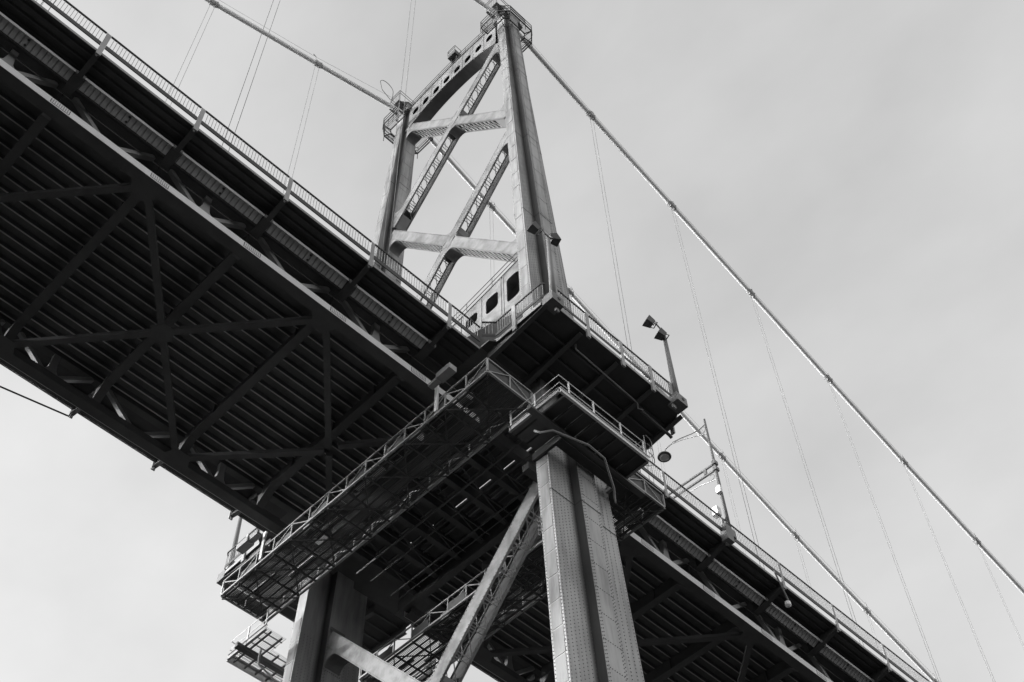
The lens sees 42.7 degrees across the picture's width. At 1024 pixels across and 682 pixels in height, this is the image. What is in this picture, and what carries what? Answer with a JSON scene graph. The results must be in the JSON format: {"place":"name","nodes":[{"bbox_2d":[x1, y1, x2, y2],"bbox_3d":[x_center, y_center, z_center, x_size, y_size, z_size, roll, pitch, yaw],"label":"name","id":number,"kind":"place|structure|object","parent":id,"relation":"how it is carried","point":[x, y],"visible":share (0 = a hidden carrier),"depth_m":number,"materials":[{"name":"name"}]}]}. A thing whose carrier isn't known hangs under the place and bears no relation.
{"place":"outdoors","nodes":[
{"label":"outdoors","id":0,"kind":"place"},
{"bbox_2d":[0,0,1023,681],"label":"sky","id":1,"kind":"structure","parent":0,"point":[858,165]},
{"label":"shore ground","id":2,"kind":"structure","parent":0,"visible":0},
{"bbox_3d":[-2.383,37.849,25.055,10.000,1.695,30.000,38,-64,-24],"label":"concrete pier","id":3,"kind":"object","parent":2,"relation":"on","visible":0},
{"bbox_2d":[226,0,654,681],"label":"bridge tower","id":4,"kind":"structure","parent":3,"relation":"on","point":[572,472],"depth_m":65.61,"materials":[{"name":"metal"}]},
{"bbox_2d":[0,0,479,556],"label":"deck span","id":5,"kind":"object","parent":4,"relation":"attached to","point":[186,300],"visible":0.98,"depth_m":59.89,"materials":[{"name":"paint"}]},
{"bbox_2d":[220,357,532,623],"bbox_3d":[-7.069,7.140,62.803,3.550,2.255,19.300,38,-64,-24],"label":"inspection gantry","id":6,"kind":"object","parent":5,"relation":"hanging from","point":[465,396],"visible":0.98,"depth_m":61.80,"materials":[{"name":"metal"}]},
{"bbox_2d":[223,513,432,655],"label":"platform","id":7,"kind":"structure","parent":4,"relation":"attached to","point":[384,624],"depth_m":71.18,"materials":[{"name":"paint"}]},
{"bbox_2d":[216,517,241,586],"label":"floodlight post","id":8,"kind":"object","parent":7,"relation":"attached to","point":[220,578],"visible":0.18,"depth_m":71.95,"materials":[{"name":"metal"}]},
{"bbox_2d":[308,390,539,617],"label":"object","id":9,"kind":"structure","parent":4,"relation":"attached to","point":[429,543],"depth_m":67.44,"materials":[{"name":"paint"}]},
{"bbox_2d":[453,283,683,458],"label":"platform","id":10,"kind":"structure","parent":4,"relation":"attached to","point":[533,345],"depth_m":62.97,"materials":[{"name":"paint"}]},
{"bbox_2d":[527,221,563,314],"bbox_3d":[1.703,-3.729,63.480,2.123,7.016,0.700,38,-64,-24],"label":"floodlight post","id":11,"kind":"object","parent":10,"relation":"attached to","point":[551,299],"visible":1,"depth_m":62.92,"materials":[{"name":"metal"}]},
{"bbox_2d":[642,315,687,413],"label":"floodlight post","id":12,"kind":"object","parent":10,"relation":"attached to","point":[678,400],"visible":0.99,"depth_m":66.40,"materials":[{"name":"metal"}]},
{"bbox_2d":[204,0,937,681],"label":"cable","id":13,"kind":"object","parent":4,"relation":"attached to","point":[588,312],"visible":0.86,"depth_m":117.62,"materials":[{"name":"paint"}]},
{"bbox_2d":[165,4,214,105],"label":"suspender ropes","id":14,"kind":"object","parent":13,"relation":"hanging from","point":[188,51],"visible":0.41,"depth_m":91.96,"materials":[{"name":"metal"}]},
{"bbox_2d":[283,68,318,192],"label":"suspender ropes","id":15,"kind":"object","parent":13,"relation":"hanging from","point":[299,128],"visible":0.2,"depth_m":97.38,"materials":[{"name":"metal"}]},
{"bbox_2d":[721,460,745,552],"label":"suspender ropes","id":16,"kind":"object","parent":13,"relation":"hanging from","point":[733,501],"visible":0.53,"depth_m":114.62,"materials":[{"name":"metal"}]},
{"bbox_2d":[795,539,817,609],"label":"suspender ropes","id":17,"kind":"object","parent":13,"relation":"hanging from","point":[805,568],"visible":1,"depth_m":117.53,"materials":[{"name":"metal"}]},
{"bbox_2d":[404,461,929,681],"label":"deck span","id":18,"kind":"object","parent":4,"relation":"attached to","point":[706,603],"visible":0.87,"depth_m":72.48,"materials":[{"name":"paint"}]},
{"bbox_2d":[359,473,665,681],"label":"inspection gantry","id":19,"kind":"object","parent":18,"relation":"hanging from","point":[447,618],"visible":0.51,"depth_m":66.39,"materials":[{"name":"metal"}]},
{"bbox_2d":[657,419,736,545],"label":"street lamp","id":20,"kind":"object","parent":18,"relation":"attached to","point":[728,533],"visible":0.94,"depth_m":74.21,"materials":[{"name":"metal"}]},
{"bbox_2d":[773,570,791,607],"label":"navigation lamp","id":21,"kind":"object","parent":18,"relation":"attached to","point":[788,604],"visible":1,"depth_m":70.37,"materials":[{"name":"metal"}]},
{"bbox_2d":[473,0,1023,594],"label":"cable","id":22,"kind":"object","parent":4,"relation":"attached to","point":[769,314],"visible":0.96,"depth_m":113.56,"materials":[{"name":"paint"}]},
{"bbox_2d":[222,0,279,150],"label":"suspender ropes","id":23,"kind":"object","parent":22,"relation":"hanging from","point":[254,74],"visible":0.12,"depth_m":67.36,"materials":[{"name":"metal"}]},
{"bbox_2d":[380,0,415,273],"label":"suspender ropes","id":24,"kind":"object","parent":22,"relation":"hanging from","point":[400,139],"visible":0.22,"depth_m":76.14,"materials":[{"name":"metal"}]},
{"bbox_2d":[590,119,653,481],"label":"suspender ropes","id":25,"kind":"object","parent":22,"relation":"hanging from","point":[617,264],"visible":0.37,"depth_m":91.72,"materials":[{"name":"metal"}]},
{"bbox_2d":[671,208,764,568],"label":"suspender ropes","id":26,"kind":"object","parent":22,"relation":"hanging from","point":[717,393],"visible":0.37,"depth_m":89.57,"materials":[{"name":"metal"}]},
{"bbox_2d":[750,295,863,645],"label":"suspender ropes","id":27,"kind":"object","parent":22,"relation":"hanging from","point":[806,472],"visible":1,"depth_m":93.80,"materials":[{"name":"metal"}]},
{"bbox_2d":[828,382,940,681],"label":"suspender ropes","id":28,"kind":"object","parent":22,"relation":"hanging from","point":[886,539],"visible":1,"depth_m":97.92,"materials":[{"name":"metal"}]},
{"bbox_2d":[904,466,994,680],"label":"suspender ropes","id":29,"kind":"object","parent":22,"relation":"hanging from","point":[950,577],"visible":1,"depth_m":104.13,"materials":[{"name":"metal"}]},
{"bbox_2d":[977,545,1023,645],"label":"suspender ropes","id":30,"kind":"object","parent":22,"relation":"hanging from","point":[1001,595],"visible":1,"depth_m":111.92,"materials":[{"name":"metal"}]}
]}

